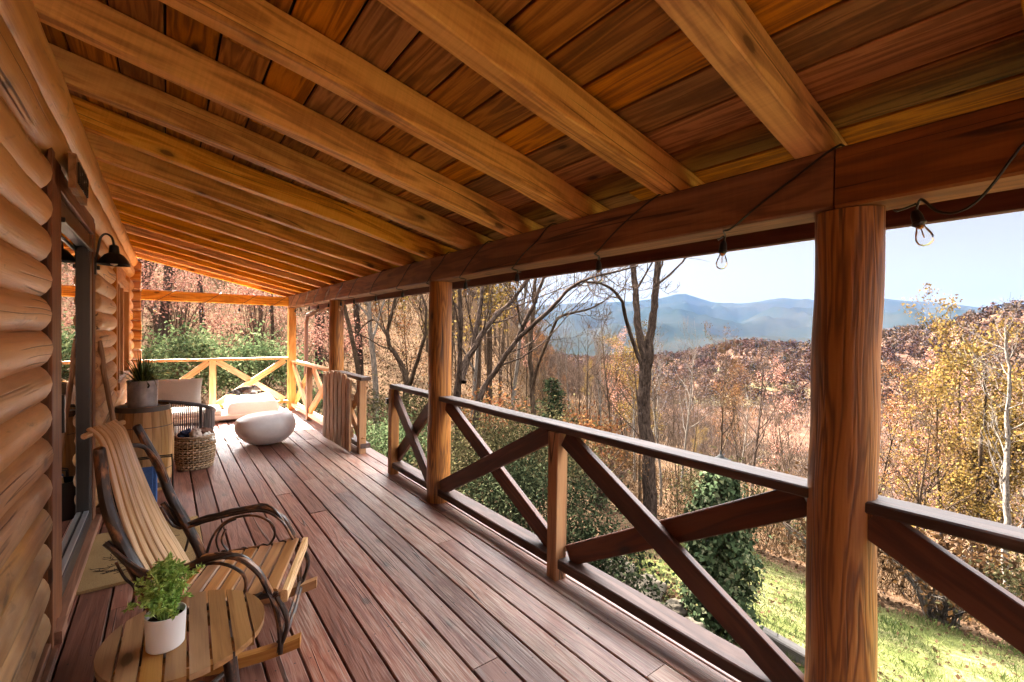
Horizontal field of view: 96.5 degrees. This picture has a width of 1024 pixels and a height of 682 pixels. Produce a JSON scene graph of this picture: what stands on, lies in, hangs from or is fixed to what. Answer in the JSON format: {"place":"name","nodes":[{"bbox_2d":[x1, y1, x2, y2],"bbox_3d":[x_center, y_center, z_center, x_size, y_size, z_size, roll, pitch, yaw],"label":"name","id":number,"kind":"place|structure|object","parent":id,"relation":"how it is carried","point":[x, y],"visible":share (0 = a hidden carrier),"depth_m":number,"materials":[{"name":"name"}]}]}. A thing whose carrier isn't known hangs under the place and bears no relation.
{"place":"outdoors","nodes":[
{"label":"outdoors","id":0,"kind":"place"},
{"bbox_2d":[52,261,1023,681],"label":"ground","id":1,"kind":"structure","parent":0,"point":[950,643],"depth_m":8.58,"materials":[{"name":"plant"}]},
{"bbox_2d":[0,0,141,681],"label":"log cabin","id":2,"kind":"object","parent":1,"relation":"on","point":[64,309],"visible":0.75,"depth_m":1.99,"materials":[{"name":"brown wood"}]},
{"bbox_2d":[61,200,92,595],"bbox_3d":[-2.792,0.302,2.903,0.102,2.164,1.405,0,1,-37],"label":"door","id":3,"kind":"structure","parent":2,"relation":"in","point":[76,243],"depth_m":3.07,"materials":[{"name":"brown metal"}]},
{"bbox_2d":[68,152,88,205],"bbox_3d":[-2.287,-0.846,2.419,0.037,0.177,0.410,0,1,-37],"label":"wooden sign","id":4,"kind":"object","parent":2,"relation":"attached to","point":[78,183],"visible":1,"depth_m":2.30,"materials":[{"name":"brown wood"}]},
{"bbox_2d":[94,233,130,274],"bbox_3d":[-3.158,-0.681,3.614,0.229,0.333,0.208,0,1,-37],"label":"wall lamp","id":5,"kind":"object","parent":2,"relation":"attached to","point":[113,256],"visible":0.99,"depth_m":3.57,"materials":[{"name":"black metal"}]},
{"bbox_2d":[111,267,130,391],"bbox_3d":[-4.854,-0.142,5.624,0.170,1.310,2.170,0,1,-37],"label":"window","id":6,"kind":"structure","parent":2,"relation":"in","point":[122,298],"depth_m":5.83,"materials":[{"name":"brown wood"}]},
{"bbox_2d":[32,0,1023,308],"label":"porch roof","id":7,"kind":"structure","parent":2,"relation":"attached to","point":[290,150],"depth_m":1.92,"materials":[{"name":"brown wood"}]},
{"bbox_2d":[304,307,328,394],"bbox_3d":[-0.126,0.855,4.039,0.296,2.992,12.960,0,1,-37],"label":"downspout","id":8,"kind":"object","parent":7,"relation":"attached to","point":[313,313],"visible":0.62,"depth_m":9.06,"materials":[{"name":"brown paint"}]},
{"bbox_2d":[153,142,1023,315],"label":"string lights","id":9,"kind":"object","parent":7,"relation":"hanging from","point":[918,220],"visible":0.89,"depth_m":1.86,"materials":[{"name":"black"}]},
{"bbox_2d":[54,470,264,681],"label":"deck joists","id":10,"kind":"object","parent":1,"relation":"on","point":[144,609],"depth_m":2.88,"materials":[{"name":"brown wood"}]},
{"bbox_2d":[45,408,741,681],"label":"deck floor","id":11,"kind":"structure","parent":10,"relation":"on","point":[508,622],"depth_m":2.60,"materials":[{"name":"brown wood"}]},
{"bbox_2d":[97,340,115,420],"bbox_3d":[-3.275,0.699,3.760,0.041,1.417,0.293,1,1,2],"label":"walking stick","id":12,"kind":"object","parent":11,"relation":"on","point":[100,349],"visible":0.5,"depth_m":3.67,"materials":[{"name":"brown wood"}]},
{"bbox_2d":[76,516,201,594],"bbox_3d":[-2.486,1.409,3.102,0.630,0.019,0.910,0,1,-37],"label":"doormat","id":13,"kind":"object","parent":11,"relation":"on","point":[100,571],"visible":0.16,"depth_m":2.86,"materials":[{"name":"beige"}]},
{"bbox_2d":[114,402,173,490],"bbox_3d":[-3.466,0.994,4.300,0.468,0.790,0.468,0,1,-37],"label":"barrel","id":14,"kind":"object","parent":11,"relation":"on","point":[156,423],"visible":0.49,"depth_m":4.19,"materials":[{"name":"brown wood"}]},
{"bbox_2d":[111,346,180,407],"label":"potted plant","id":15,"kind":"object","parent":14,"relation":"on","point":[142,388],"visible":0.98,"depth_m":4.20,"materials":[{"name":"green plant"}]},
{"bbox_2d":[138,454,173,501],"bbox_3d":[-3.176,1.212,3.961,0.397,0.365,0.310,0,1,-37],"label":"firewood carrier","id":16,"kind":"object","parent":11,"relation":"on","point":[150,474],"visible":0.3,"depth_m":3.88,"materials":[{"name":"blue fabric"}]},
{"bbox_2d":[125,400,215,436],"bbox_3d":[-4.068,1.006,5.477,0.882,0.722,0.846,0,1,-37],"label":"tub chair","id":17,"kind":"object","parent":11,"relation":"on","point":[207,416],"visible":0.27,"depth_m":5.33,"materials":[{"name":"wicker"}]},
{"bbox_2d":[158,378,202,405],"bbox_3d":[-4.300,0.657,5.817,0.601,0.349,0.209,0,1,-24],"label":"cushion","id":18,"kind":"object","parent":17,"relation":"on","point":[188,390],"visible":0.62,"depth_m":5.79,"materials":[{"name":"beige fabric"}]},
{"bbox_2d":[94,589,264,681],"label":"side table","id":19,"kind":"object","parent":11,"relation":"on","point":[233,635],"visible":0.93,"depth_m":1.59,"materials":[{"name":"brown wood"}]},
{"bbox_2d":[122,551,204,654],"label":"potted plant","id":20,"kind":"object","parent":19,"relation":"on","point":[164,623],"visible":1,"depth_m":1.53,"materials":[{"name":"green plant"}]},
{"bbox_2d":[174,432,215,470],"bbox_3d":[-3.462,1.195,4.998,0.388,0.359,0.389,0,1,-37],"label":"wicker basket","id":21,"kind":"object","parent":11,"relation":"on","point":[189,455],"visible":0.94,"depth_m":4.86,"materials":[{"name":"brown"}]},
{"bbox_2d":[81,419,316,681],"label":"rocking chair","id":22,"kind":"object","parent":11,"relation":"on","point":[117,465],"visible":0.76,"depth_m":2.09,"materials":[{"name":"brown wood"}]},
{"bbox_2d":[142,357,287,407],"bbox_3d":[-5.195,0.808,8.093,2.238,1.005,0.124,0,1,-37],"label":"railing","id":23,"kind":"object","parent":11,"relation":"on","point":[212,363],"visible":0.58,"depth_m":8.13,"materials":[{"name":"brown wood"}]},
{"bbox_2d":[172,405,284,424],"bbox_3d":[-4.975,1.216,7.654,2.020,0.208,0.680,0,1,-37],"label":"daybed","id":24,"kind":"object","parent":11,"relation":"on","point":[221,415],"visible":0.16,"depth_m":7.43,"materials":[{"name":"beige fabric"}]},
{"bbox_2d":[224,393,279,413],"bbox_3d":[-4.551,1.077,7.990,0.780,0.248,0.650,0,1,-37],"label":"mattress","id":25,"kind":"object","parent":24,"relation":"on","point":[250,403],"visible":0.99,"depth_m":7.80,"materials":[{"name":"white fabric"}]},
{"bbox_2d":[227,385,261,395],"bbox_3d":[-4.634,0.850,7.924,0.518,0.159,0.233,0,1,-29],"label":"dog","id":26,"kind":"object","parent":25,"relation":"on","point":[252,390],"visible":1,"depth_m":7.90},
{"bbox_2d":[234,410,295,444],"bbox_3d":[-3.272,1.153,6.081,0.730,0.424,0.605,0,1,-37],"label":"ottoman","id":27,"kind":"object","parent":11,"relation":"on","point":[267,427],"visible":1,"depth_m":5.87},
{"bbox_2d":[287,307,295,409],"bbox_3d":[-4.239,0.337,8.797,0.130,1.951,0.130,0,1,-37],"label":"corner post","id":28,"kind":"object","parent":11,"relation":"on","point":[291,355],"visible":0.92,"depth_m":8.74,"materials":[{"name":"brown wood"}]},
{"bbox_2d":[291,360,328,424],"bbox_3d":[-3.387,0.866,7.725,0.142,0.946,2.612,0,1,-37],"label":"railing","id":29,"kind":"object","parent":11,"relation":"on","point":[307,409],"visible":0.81,"depth_m":7.71,"materials":[{"name":"brown wood"}]},
{"bbox_2d":[329,300,343,371],"bbox_3d":[-2.536,0.393,6.605,0.212,1.957,0.211,0,1,-37],"label":"porch post","id":30,"kind":"object","parent":11,"relation":"on","point":[336,342],"visible":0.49,"depth_m":6.51,"materials":[{"name":"brown wood"}]},
{"bbox_2d":[323,370,353,450],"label":"picket gate","id":31,"kind":"structure","parent":11,"relation":"on","point":[338,396],"depth_m":5.96,"materials":[{"name":"brown wood"}]},
{"bbox_2d":[341,371,370,453],"bbox_3d":[-2.151,0.907,6.089,0.142,0.946,1.136,0,1,-37],"label":"railing","id":32,"kind":"object","parent":11,"relation":"on","point":[358,439],"visible":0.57,"depth_m":5.64,"materials":[{"name":"brown wood"}]},
{"bbox_2d":[385,384,427,488],"bbox_3d":[-1.014,0.945,4.568,0.163,0.945,0.988,0,1,-37],"label":"railing","id":33,"kind":"object","parent":11,"relation":"on","point":[397,452],"visible":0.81,"depth_m":4.66,"materials":[{"name":"brown wood"}]},
{"bbox_2d":[427,281,451,503],"bbox_3d":[-0.650,0.454,4.111,0.219,1.955,0.219,0,1,-37],"label":"porch post","id":34,"kind":"object","parent":11,"relation":"on","point":[439,383],"visible":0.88,"depth_m":4.02,"materials":[{"name":"brown wood"}]},
{"bbox_2d":[438,396,808,681],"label":"railing","id":35,"kind":"object","parent":11,"relation":"on","point":[759,655],"visible":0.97,"depth_m":2.34,"materials":[{"name":"brown wood"}]},
{"bbox_2d":[804,205,885,681],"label":"porch post","id":36,"kind":"object","parent":11,"relation":"on","point":[841,640],"visible":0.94,"depth_m":1.58,"materials":[{"name":"brown wood"}]},
{"bbox_2d":[865,495,1023,653],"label":"railing","id":37,"kind":"object","parent":11,"relation":"on","point":[990,604],"visible":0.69,"depth_m":1.40,"materials":[{"name":"brown wood"}]},
{"bbox_2d":[156,265,172,375],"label":"tree","id":38,"kind":"object","parent":1,"relation":"on","point":[161,324],"depth_m":13.25,"materials":[{"name":"brown plant"}]},
{"bbox_2d":[132,258,218,320],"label":"sapling","id":39,"kind":"object","parent":1,"relation":"on","point":[143,277],"visible":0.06,"depth_m":11.45,"materials":[{"name":"orange plant"}]},
{"bbox_2d":[135,315,259,407],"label":"shrub","id":40,"kind":"object","parent":1,"relation":"on","point":[199,348],"visible":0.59,"depth_m":9.56,"materials":[{"name":"green plant"}]},
{"bbox_2d":[138,258,256,369],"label":"sapling","id":41,"kind":"object","parent":1,"relation":"on","point":[182,287],"visible":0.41,"depth_m":13.81,"materials":[{"name":"brown plant"}]},
{"bbox_2d":[194,280,307,365],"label":"sapling","id":42,"kind":"object","parent":1,"relation":"on","point":[245,290],"visible":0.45,"depth_m":16.05,"materials":[{"name":"brown plant"}]},
{"bbox_2d":[197,318,324,397],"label":"shrub","id":43,"kind":"object","parent":1,"relation":"on","point":[251,366],"visible":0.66,"depth_m":10.65,"materials":[{"name":"green plant"}]},
{"bbox_2d":[267,309,388,372],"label":"sapling","id":44,"kind":"object","parent":1,"relation":"on","point":[325,331],"visible":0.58,"depth_m":15.11,"materials":[{"name":"orange plant"}]},
{"bbox_2d":[344,305,360,374],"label":"tree","id":45,"kind":"object","parent":1,"relation":"on","point":[354,351],"visible":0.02,"depth_m":14.10,"materials":[{"name":"brown plant"}]},
{"bbox_2d":[353,303,363,374],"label":"tree","id":46,"kind":"object","parent":1,"relation":"on","point":[356,314],"visible":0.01,"depth_m":15.47,"materials":[{"name":"brown plant"}]},
{"bbox_2d":[319,293,428,436],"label":"tree","id":47,"kind":"object","parent":1,"relation":"on","point":[392,350],"visible":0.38,"depth_m":9.86,"materials":[{"name":"brown plant"}]},
{"bbox_2d":[357,295,421,429],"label":"tree","id":48,"kind":"object","parent":1,"relation":"on","point":[369,313],"visible":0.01,"depth_m":11.80,"materials":[{"name":"brown plant"}]},
{"bbox_2d":[364,296,427,401],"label":"tree","id":49,"kind":"object","parent":1,"relation":"on","point":[404,331],"visible":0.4,"depth_m":14.81,"materials":[{"name":"orange plant"}]},
{"bbox_2d":[353,404,456,467],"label":"shrub","id":50,"kind":"object","parent":1,"relation":"on","point":[377,437],"visible":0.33,"depth_m":7.17,"materials":[{"name":"green plant"}]},
{"bbox_2d":[354,359,485,465],"bbox_3d":[-2.109,1.491,9.027,3.062,2.304,2.877,0,1,-37],"label":"shrub","id":51,"kind":"object","parent":1,"relation":"on","point":[420,406],"visible":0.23,"depth_m":8.84,"materials":[{"name":"green plant"}]},
{"bbox_2d":[419,280,523,420],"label":"tree","id":52,"kind":"object","parent":1,"relation":"on","point":[484,308],"visible":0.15,"depth_m":11.92,"materials":[{"name":"brown plant"}]},
{"bbox_2d":[380,394,587,526],"bbox_3d":[-0.512,1.697,6.472,3.184,1.977,3.293,0,1,-37],"label":"shrub","id":53,"kind":"object","parent":1,"relation":"on","point":[462,447],"visible":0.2,"depth_m":6.39,"materials":[{"name":"green plant"}]},
{"bbox_2d":[485,292,491,427],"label":"tree","id":54,"kind":"object","parent":1,"relation":"on","point":[489,359],"depth_m":15.94,"materials":[{"name":"orange plant"}]},
{"bbox_2d":[451,377,546,454],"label":"shrub","id":55,"kind":"object","parent":1,"relation":"on","point":[484,401],"visible":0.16,"depth_m":11.02,"materials":[{"name":"green plant"}]},
{"bbox_2d":[482,285,527,400],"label":"tree","id":56,"kind":"object","parent":1,"relation":"on","point":[510,373],"visible":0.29,"depth_m":18.46,"materials":[{"name":"brown plant"}]},
{"bbox_2d":[452,269,603,470],"bbox_3d":[0.077,-0.862,9.713,5.142,7.704,3.828,0,1,-37],"label":"tree","id":57,"kind":"object","parent":1,"relation":"on","point":[463,365],"visible":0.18,"depth_m":9.22,"materials":[{"name":"brown plant"}]},
{"bbox_2d":[505,275,569,440],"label":"tree","id":58,"kind":"object","parent":1,"relation":"on","point":[516,366],"visible":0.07,"depth_m":13.17,"materials":[{"name":"brown plant"}]},
{"bbox_2d":[450,376,636,523],"bbox_3d":[0.247,1.684,7.497,3.602,2.385,3.404,1,1,20],"label":"shrub","id":59,"kind":"object","parent":1,"relation":"on","point":[544,450],"visible":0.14,"depth_m":7.23,"materials":[{"name":"green plant"}]},
{"bbox_2d":[450,426,654,577],"bbox_3d":[0.248,1.757,5.114,2.704,1.771,2.731,0,1,-37],"label":"shrub","id":60,"kind":"object","parent":1,"relation":"on","point":[502,506],"visible":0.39,"depth_m":5.03,"materials":[{"name":"green plant"}]},
{"bbox_2d":[529,377,577,486],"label":"conifer","id":61,"kind":"object","parent":1,"relation":"on","point":[555,388],"visible":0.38,"depth_m":8.94,"materials":[{"name":"green plant"}]},
{"bbox_2d":[496,268,637,457],"bbox_3d":[0.651,-1.016,11.437,5.196,9.095,4.018,1,1,22],"label":"tree","id":62,"kind":"object","parent":1,"relation":"on","point":[532,378],"visible":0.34,"depth_m":11.28,"materials":[{"name":"brown plant"}]},
{"bbox_2d":[466,263,679,487],"bbox_3d":[1.039,-0.160,7.670,2.939,6.348,3.951,0,1,-37],"label":"tree","id":63,"kind":"object","parent":1,"relation":"on","point":[522,332],"visible":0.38,"depth_m":8.04,"materials":[{"name":"brown plant"}]},
{"bbox_2d":[561,319,599,419],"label":"tree","id":64,"kind":"object","parent":1,"relation":"on","point":[578,337],"visible":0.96,"depth_m":15.00,"materials":[{"name":"orange plant"}]},
{"bbox_2d":[142,315,1019,681],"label":"fallen leaves","id":65,"kind":"object","parent":1,"relation":"on","point":[764,553],"visible":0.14,"depth_m":8.40,"materials":[{"name":"brown plant"}]},
{"bbox_2d":[141,262,1023,631],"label":"undergrowth","id":66,"kind":"object","parent":1,"relation":"on","point":[667,478],"visible":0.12,"depth_m":24.43,"materials":[{"name":"brown plant"}]},
{"bbox_2d":[562,305,612,445],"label":"tree","id":67,"kind":"object","parent":1,"relation":"on","point":[586,389],"visible":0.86,"depth_m":19.18,"materials":[{"name":"orange plant"}]},
{"bbox_2d":[540,400,641,489],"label":"shrub","id":68,"kind":"object","parent":1,"relation":"on","point":[598,426],"visible":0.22,"depth_m":10.82,"materials":[{"name":"brown plant"}]},
{"bbox_2d":[517,494,684,615],"bbox_3d":[0.722,2.128,4.412,1.896,1.107,1.672,0,1,-37],"label":"shrub","id":69,"kind":"object","parent":1,"relation":"on","point":[616,563],"visible":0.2,"depth_m":4.34,"materials":[{"name":"green plant"}]},
{"bbox_2d":[582,289,625,470],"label":"tree","id":70,"kind":"object","parent":1,"relation":"on","point":[607,389],"visible":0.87,"depth_m":15.88,"materials":[{"name":"brown plant"}]},
{"bbox_2d":[570,429,657,507],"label":"shrub","id":71,"kind":"object","parent":1,"relation":"on","point":[622,473],"visible":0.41,"depth_m":9.18,"materials":[{"name":"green plant"}]},
{"bbox_2d":[601,326,638,465],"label":"tree","id":72,"kind":"object","parent":1,"relation":"on","point":[616,390],"visible":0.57,"depth_m":34.24,"materials":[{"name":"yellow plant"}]},
{"bbox_2d":[591,319,673,500],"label":"tree","id":73,"kind":"object","parent":1,"relation":"on","point":[631,364],"visible":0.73,"depth_m":17.65,"materials":[{"name":"orange plant"}]},
{"bbox_2d":[599,333,666,483],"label":"tree","id":74,"kind":"object","parent":1,"relation":"on","point":[631,383],"visible":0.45,"depth_m":22.98,"materials":[{"name":"orange plant"}]},
{"bbox_2d":[563,258,708,518],"bbox_3d":[2.628,-2.000,9.273,3.451,11.460,4.093,1,1,5],"label":"tree","id":75,"kind":"object","parent":1,"relation":"on","point":[646,353],"visible":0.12,"depth_m":9.10,"materials":[{"name":"brown plant"}]},
{"bbox_2d":[624,573,666,601],"bbox_3d":[1.448,2.725,4.971,0.496,0.337,0.522,1,1,9],"label":"stone","id":76,"kind":"object","parent":1,"relation":"on","point":[664,586],"visible":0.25,"depth_m":4.93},
{"bbox_2d":[623,319,672,505],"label":"tree","id":77,"kind":"object","parent":1,"relation":"on","point":[656,430],"visible":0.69,"depth_m":18.59,"materials":[{"name":"orange plant"}]},
{"bbox_2d":[659,377,693,513],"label":"tree","id":78,"kind":"object","parent":1,"relation":"on","point":[675,464],"visible":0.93,"depth_m":17.38,"materials":[{"name":"orange plant"}]},
{"bbox_2d":[666,598,686,615],"bbox_3d":[1.682,2.792,4.727,0.269,0.191,0.238,0,1,-37],"label":"stone","id":79,"kind":"object","parent":1,"relation":"on","point":[676,606],"visible":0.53,"depth_m":4.68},
{"bbox_2d":[667,314,719,494],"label":"tree","id":80,"kind":"object","parent":1,"relation":"on","point":[690,401],"visible":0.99,"depth_m":25.57,"materials":[{"name":"orange plant"}]},
{"bbox_2d":[670,364,725,494],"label":"tree","id":81,"kind":"object","parent":1,"relation":"on","point":[697,412],"visible":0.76,"depth_m":45.16,"materials":[{"name":"orange plant"}]},
{"bbox_2d":[672,450,777,643],"bbox_3d":[2.046,2.035,4.580,1.151,1.872,1.056,0,1,-37],"label":"shrub","id":82,"kind":"object","parent":1,"relation":"on","point":[722,560],"visible":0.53,"depth_m":4.44,"materials":[{"name":"green"}]},
{"bbox_2d":[701,321,760,451],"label":"tree","id":83,"kind":"object","parent":1,"relation":"on","point":[722,399],"visible":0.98,"depth_m":20.25,"materials":[{"name":"brown plant"}]},
{"bbox_2d":[658,437,804,546],"bbox_3d":[4.277,2.944,9.180,2.697,2.086,3.403,1,1,35],"label":"shrub","id":84,"kind":"object","parent":1,"relation":"on","point":[693,479],"visible":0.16,"depth_m":9.29,"materials":[{"name":"brown plant"}]},
{"bbox_2d":[711,363,757,494],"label":"tree","id":85,"kind":"object","parent":1,"relation":"on","point":[737,425],"visible":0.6,"depth_m":41.65,"materials":[{"name":"orange plant"}]},
{"bbox_2d":[730,373,767,463],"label":"tree","id":86,"kind":"object","parent":1,"relation":"on","point":[744,442],"visible":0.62,"depth_m":33.64,"materials":[{"name":"brown plant"}]},
{"bbox_2d":[717,343,797,538],"bbox_3d":[10.063,4.165,19.069,1.971,8.289,3.080,1,1,-15],"label":"tree","id":87,"kind":"object","parent":1,"relation":"on","point":[758,434],"visible":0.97,"depth_m":18.71,"materials":[{"name":"brown plant"}]},
{"bbox_2d":[758,368,795,537],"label":"tree","id":88,"kind":"object","parent":1,"relation":"on","point":[776,424],"visible":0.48,"depth_m":26.02,"materials":[{"name":"brown plant"}]},
{"bbox_2d":[754,357,803,543],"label":"tree","id":89,"kind":"object","parent":1,"relation":"on","point":[784,406],"visible":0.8,"depth_m":25.08,"materials":[{"name":"brown plant"}]},
{"bbox_2d":[748,378,809,556],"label":"tree","id":90,"kind":"object","parent":1,"relation":"on","point":[789,459],"visible":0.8,"depth_m":15.79,"materials":[{"name":"brown plant"}]},
{"bbox_2d":[759,625,804,666],"bbox_3d":[2.890,2.858,3.667,0.128,0.145,1.862,0,1,-31],"label":"garden timber","id":91,"kind":"object","parent":1,"relation":"on","point":[794,649],"visible":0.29,"depth_m":4.20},
{"bbox_2d":[757,461,944,583],"bbox_3d":[5.084,3.028,7.388,2.470,1.812,2.783,0,1,-37],"label":"shrub","id":92,"kind":"object","parent":1,"relation":"on","point":[794,532],"visible":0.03,"depth_m":7.25,"materials":[{"name":"brown plant"}]},
{"bbox_2d":[878,360,949,494],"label":"tree","id":93,"kind":"object","parent":1,"relation":"on","point":[885,473],"visible":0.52,"depth_m":18.77,"materials":[{"name":"yellow plant"}]},
{"bbox_2d":[879,315,962,503],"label":"tree","id":94,"kind":"object","parent":1,"relation":"on","point":[915,478],"visible":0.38,"depth_m":23.39,"materials":[{"name":"brown plant"}]},
{"bbox_2d":[885,346,977,593],"bbox_3d":[15.948,5.085,17.499,2.709,9.781,3.101,0,1,-27],"label":"tree","id":95,"kind":"object","parent":1,"relation":"on","point":[934,475],"visible":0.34,"depth_m":17.30,"materials":[{"name":"yellow plant"}]},
{"bbox_2d":[882,372,1001,602],"bbox_3d":[10.897,4.113,11.935,1.634,6.569,2.272,0,1,-20],"label":"tree","id":96,"kind":"object","parent":1,"relation":"on","point":[920,493],"visible":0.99,"depth_m":11.95,"materials":[{"name":"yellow plant"}]},
{"bbox_2d":[878,337,1013,541],"bbox_3d":[13.306,4.378,14.206,3.910,9.022,2.600,0,1,-18],"label":"tree","id":97,"kind":"object","parent":1,"relation":"on","point":[954,477],"visible":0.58,"depth_m":14.03,"materials":[{"name":"yellow plant"}]},
{"bbox_2d":[877,513,1023,643],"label":"shrub","id":98,"kind":"object","parent":1,"relation":"on","point":[943,608],"visible":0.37,"depth_m":6.16,"materials":[{"name":"brown plant"}]},
{"bbox_2d":[879,302,1023,575],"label":"tree","id":99,"kind":"object","parent":1,"relation":"on","point":[980,456],"visible":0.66,"depth_m":13.46,"materials":[{"name":"yellow plant"}]},
{"bbox_2d":[879,283,1023,618],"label":"tree","id":100,"kind":"object","parent":1,"relation":"on","point":[952,339],"visible":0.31,"depth_m":15.30,"materials":[{"name":"yellow plant"}]},
{"bbox_2d":[925,541,1023,651],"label":"shrub","id":101,"kind":"object","parent":1,"relation":"on","point":[1012,588],"visible":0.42,"depth_m":5.62,"materials":[{"name":"brown plant"}]},
{"bbox_2d":[927,370,1023,562],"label":"tree","id":102,"kind":"object","parent":1,"relation":"on","point":[984,514],"visible":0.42,"depth_m":13.46,"materials":[{"name":"yellow plant"}]},
{"bbox_2d":[955,294,1023,590],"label":"tree","id":103,"kind":"object","parent":1,"relation":"on","point":[1005,491],"visible":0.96,"depth_m":11.50,"materials":[{"name":"plant"}]},
{"bbox_2d":[512,294,985,356],"bbox_3d":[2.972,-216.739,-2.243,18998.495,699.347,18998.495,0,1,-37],"label":"mountains","id":104,"kind":"structure","parent":0,"point":[783,319],"depth_m":3471.81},
{"bbox_2d":[493,211,1023,308],"label":"sky","id":105,"kind":"structure","parent":0,"point":[979,259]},
{"bbox_2d":[553,311,1023,475],"bbox_3d":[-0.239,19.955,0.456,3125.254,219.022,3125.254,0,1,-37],"label":"hills","id":106,"kind":"structure","parent":0,"point":[904,355],"depth_m":254.28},
{"bbox_2d":[467,284,1023,541],"bbox_3d":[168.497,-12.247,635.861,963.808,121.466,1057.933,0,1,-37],"label":"wood","id":107,"kind":"object","parent":106,"relation":"on","point":[792,358],"visible":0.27,"depth_m":290.33,"materials":[{"name":"brown plant"}]},
{"bbox_2d":[619,541,1023,681],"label":"grass","id":108,"kind":"structure","parent":0,"point":[1004,675],"depth_m":5.09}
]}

